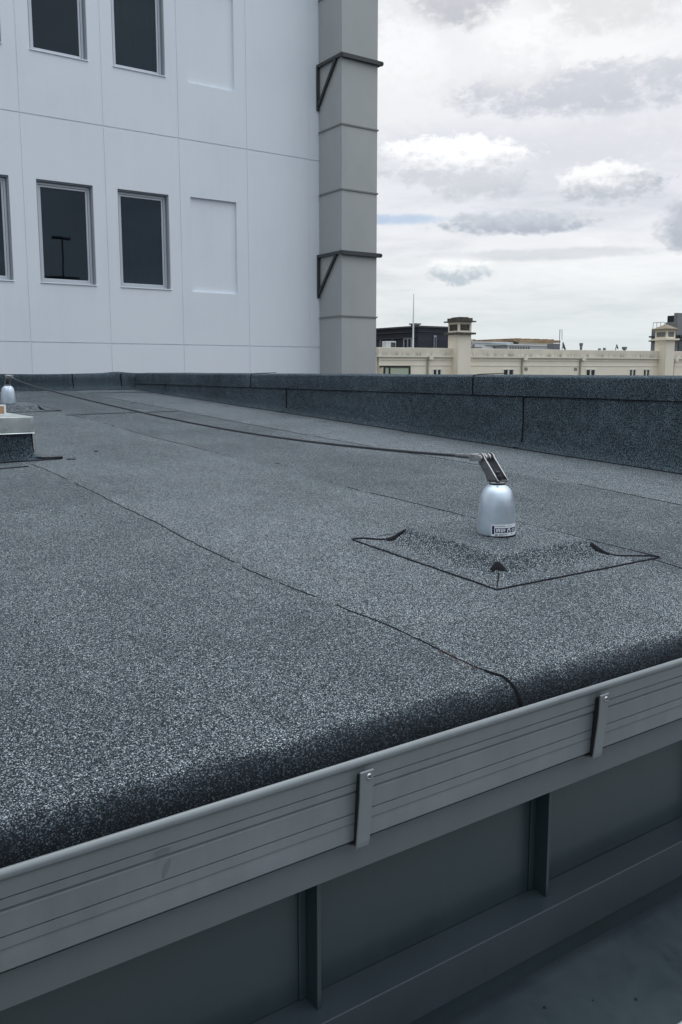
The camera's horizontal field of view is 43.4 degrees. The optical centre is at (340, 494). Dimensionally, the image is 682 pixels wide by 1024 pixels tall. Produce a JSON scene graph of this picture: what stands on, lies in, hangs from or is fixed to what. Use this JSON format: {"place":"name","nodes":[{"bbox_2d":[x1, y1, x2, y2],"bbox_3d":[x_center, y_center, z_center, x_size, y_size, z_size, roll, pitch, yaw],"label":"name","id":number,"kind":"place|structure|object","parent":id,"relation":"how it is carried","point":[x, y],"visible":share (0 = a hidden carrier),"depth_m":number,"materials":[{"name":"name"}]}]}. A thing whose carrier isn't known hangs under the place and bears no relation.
{"place":"outdoors","nodes":[
{"label":"outdoors","id":0,"kind":"place"},
{"bbox_2d":[0,0,319,373],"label":"tower block","id":1,"kind":"structure","parent":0,"point":[159,189],"depth_m":12.29,"materials":[{"name":"grey paint"}]},
{"bbox_2d":[0,175,14,281],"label":"window frame","id":2,"kind":"structure","parent":1,"relation":"in","point":[6,269],"depth_m":11.26,"materials":[{"name":"grey paint"}]},
{"bbox_2d":[27,0,87,61],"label":"window frame","id":3,"kind":"structure","parent":1,"relation":"in","point":[56,27],"depth_m":11.35,"materials":[{"name":"grey paint"}]},
{"bbox_2d":[36,179,96,285],"bbox_3d":[-3.836,-3.554,11.787,0.768,1.343,0.461,-6,10,-34],"label":"window frame","id":4,"kind":"structure","parent":1,"relation":"in","point":[64,210],"depth_m":11.71,"materials":[{"name":"grey paint"}]},
{"bbox_2d":[111,0,165,76],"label":"window frame","id":5,"kind":"structure","parent":1,"relation":"in","point":[137,25],"depth_m":11.95,"materials":[{"name":"grey paint"}]},
{"bbox_2d":[117,189,171,289],"bbox_3d":[-2.921,-3.643,12.406,0.768,1.343,0.461,-6,10,-34],"label":"window frame","id":6,"kind":"structure","parent":1,"relation":"in","point":[142,217],"depth_m":12.33,"materials":[{"name":"grey paint"}]},
{"bbox_2d":[316,0,383,373],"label":"exhaust duct","id":7,"kind":"object","parent":1,"relation":"attached to","point":[348,65],"visible":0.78,"depth_m":13.42,"materials":[{"name":"metal"}]},
{"bbox_2d":[0,389,681,867],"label":"roof deck","id":8,"kind":"structure","parent":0,"point":[218,615],"depth_m":1.98,"materials":[{"name":"stone"}]},
{"bbox_2d":[0,402,60,412],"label":"anchor plinth","id":9,"kind":"structure","parent":8,"relation":"on","point":[17,407],"depth_m":6.88,"materials":[{"name":"fabric"}]},
{"bbox_2d":[1,375,15,403],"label":"line anchor","id":10,"kind":"object","parent":9,"relation":"on","point":[7,394],"visible":0.98,"depth_m":6.91,"materials":[{"name":"metal"}]},
{"bbox_2d":[5,375,494,461],"bbox_3d":[-1.120,-0.523,4.724,0.055,0.248,5.413,-6,10,-35],"label":"safety line","id":11,"kind":"object","parent":10,"relation":"attached to","point":[471,457],"visible":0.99,"depth_m":3.40,"materials":[{"name":"metal"}]},
{"bbox_2d":[0,413,75,468],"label":"roof kerb","id":12,"kind":"structure","parent":8,"relation":"on","point":[16,435],"depth_m":4.16,"materials":[{"name":"stone"}]},
{"bbox_2d":[0,405,5,415],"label":"notice plate","id":13,"kind":"object","parent":12,"relation":"on","point":[2,410],"visible":1,"depth_m":4.31,"materials":[{"name":"white"}]},
{"bbox_2d":[0,658,681,1010],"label":"eaves gutter","id":14,"kind":"object","parent":8,"relation":"attached to","point":[71,914],"visible":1,"depth_m":1.25,"materials":[{"name":"paint"}]},
{"bbox_2d":[352,518,659,590],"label":"anchor plinth","id":15,"kind":"structure","parent":8,"relation":"on","point":[526,554],"depth_m":2.42,"materials":[{"name":"stone"}]},
{"bbox_2d":[476,452,515,537],"bbox_3d":[0.459,0.002,2.537,0.115,0.241,0.126,-6,10,-34],"label":"line anchor","id":16,"kind":"object","parent":15,"relation":"on","point":[496,515],"visible":1,"depth_m":2.50,"materials":[{"name":"metal"}]},
{"bbox_2d":[382,341,395,346],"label":"ac unit","id":17,"kind":"object","parent":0,"point":[388,343],"visible":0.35,"depth_m":55.48,"materials":[{"name":"white metal"}]},
{"bbox_2d":[471,341,513,348],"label":"white plant shed","id":18,"kind":"structure","parent":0,"point":[483,345],"depth_m":80.80,"materials":[{"name":"metal"}]},
{"bbox_2d":[472,338,558,344],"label":"rusty roofed house","id":19,"kind":"structure","parent":0,"point":[532,341],"depth_m":84.40,"materials":[{"name":"brown"}]},
{"bbox_2d":[493,344,546,348],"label":"stepped plant house","id":20,"kind":"structure","parent":0,"point":[512,346],"depth_m":80.97,"materials":[{"name":"grey metal"}]},
{"bbox_2d":[376,317,681,375],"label":"cream building","id":21,"kind":"structure","parent":0,"point":[459,355],"depth_m":58.78,"materials":[{"name":"beige"}]},
{"bbox_2d":[380,366,410,373],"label":"bay window","id":22,"kind":"structure","parent":21,"relation":"in","point":[386,369],"depth_m":54.17,"materials":[{"name":"green glass"}]},
{"bbox_2d":[412,294,413,347],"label":"mast","id":23,"kind":"object","parent":21,"relation":"on","point":[413,325],"visible":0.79,"depth_m":55.93,"materials":[{"name":"white metal"}]},
{"bbox_2d":[432,369,441,373],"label":"window","id":24,"kind":"structure","parent":21,"relation":"in","point":[434,371],"depth_m":56.10,"materials":[{"name":"black glass"}]},
{"bbox_2d":[502,369,514,373],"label":"window","id":25,"kind":"structure","parent":21,"relation":"in","point":[507,371],"depth_m":58.50,"materials":[{"name":"black glass"}]},
{"bbox_2d":[547,343,559,349],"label":"plant box","id":26,"kind":"object","parent":21,"relation":"on","point":[553,346],"visible":0.45,"depth_m":61.32,"materials":[{"name":"grey metal"}]},
{"bbox_2d":[585,369,595,374],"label":"window","id":27,"kind":"structure","parent":21,"relation":"in","point":[588,371],"depth_m":61.53,"materials":[{"name":"black glass"}]},
{"bbox_2d":[629,369,636,374],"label":"window","id":28,"kind":"structure","parent":21,"relation":"in","point":[633,371],"depth_m":63.19,"materials":[{"name":"black glass"}]},
{"bbox_2d":[643,369,650,374],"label":"window","id":29,"kind":"structure","parent":21,"relation":"in","point":[645,371],"depth_m":63.77,"materials":[{"name":"black glass"}]},
{"bbox_2d":[376,0,681,350],"label":"sky","id":30,"kind":"structure","parent":0,"point":[529,152],"materials":[{"name":"white"}]},
{"bbox_2d":[649,313,681,350],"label":"grey block","id":31,"kind":"structure","parent":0,"point":[675,320],"depth_m":98.42,"materials":[{"name":"grey"}]},
{"bbox_2d":[678,343,681,350],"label":"window","id":32,"kind":"structure","parent":31,"relation":"in","point":[679,344],"depth_m":98.51,"materials":[{"name":"black glass"}]},
{"label":"ground","id":33,"kind":"structure","parent":0,"visible":0},
{"bbox_2d":[0,372,135,390],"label":"parapet wall","id":34,"kind":"structure","parent":33,"relation":"on","point":[102,381],"depth_m":9.79,"materials":[{"name":"stone"}]},
{"bbox_2d":[0,740,681,1023],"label":"clad wall","id":35,"kind":"structure","parent":33,"relation":"on","point":[442,929],"depth_m":1.50,"materials":[{"name":"metal"}]},
{"bbox_2d":[443,890,681,1023],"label":"roof","id":36,"kind":"structure","parent":35,"relation":"attached to","point":[628,971],"depth_m":1.64,"materials":[{"name":"metal"}]},
{"bbox_2d":[135,372,681,474],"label":"parapet wall","id":37,"kind":"structure","parent":33,"relation":"on","point":[631,420],"depth_m":5.28,"materials":[{"name":"stone"}]},
{"bbox_2d":[376,325,447,347],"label":"charcoal building","id":38,"kind":"structure","parent":33,"relation":"on","point":[429,337],"depth_m":71.03,"materials":[{"name":"grey"}]},
{"bbox_2d":[403,338,411,347],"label":"window","id":39,"kind":"structure","parent":38,"relation":"in","point":[403,338],"depth_m":70.88,"materials":[{"name":"grey"}]},
{"bbox_2d":[433,335,436,347],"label":"window","id":40,"kind":"structure","parent":38,"relation":"in","point":[434,341],"depth_m":70.76,"materials":[{"name":"grey glass"}]}
]}

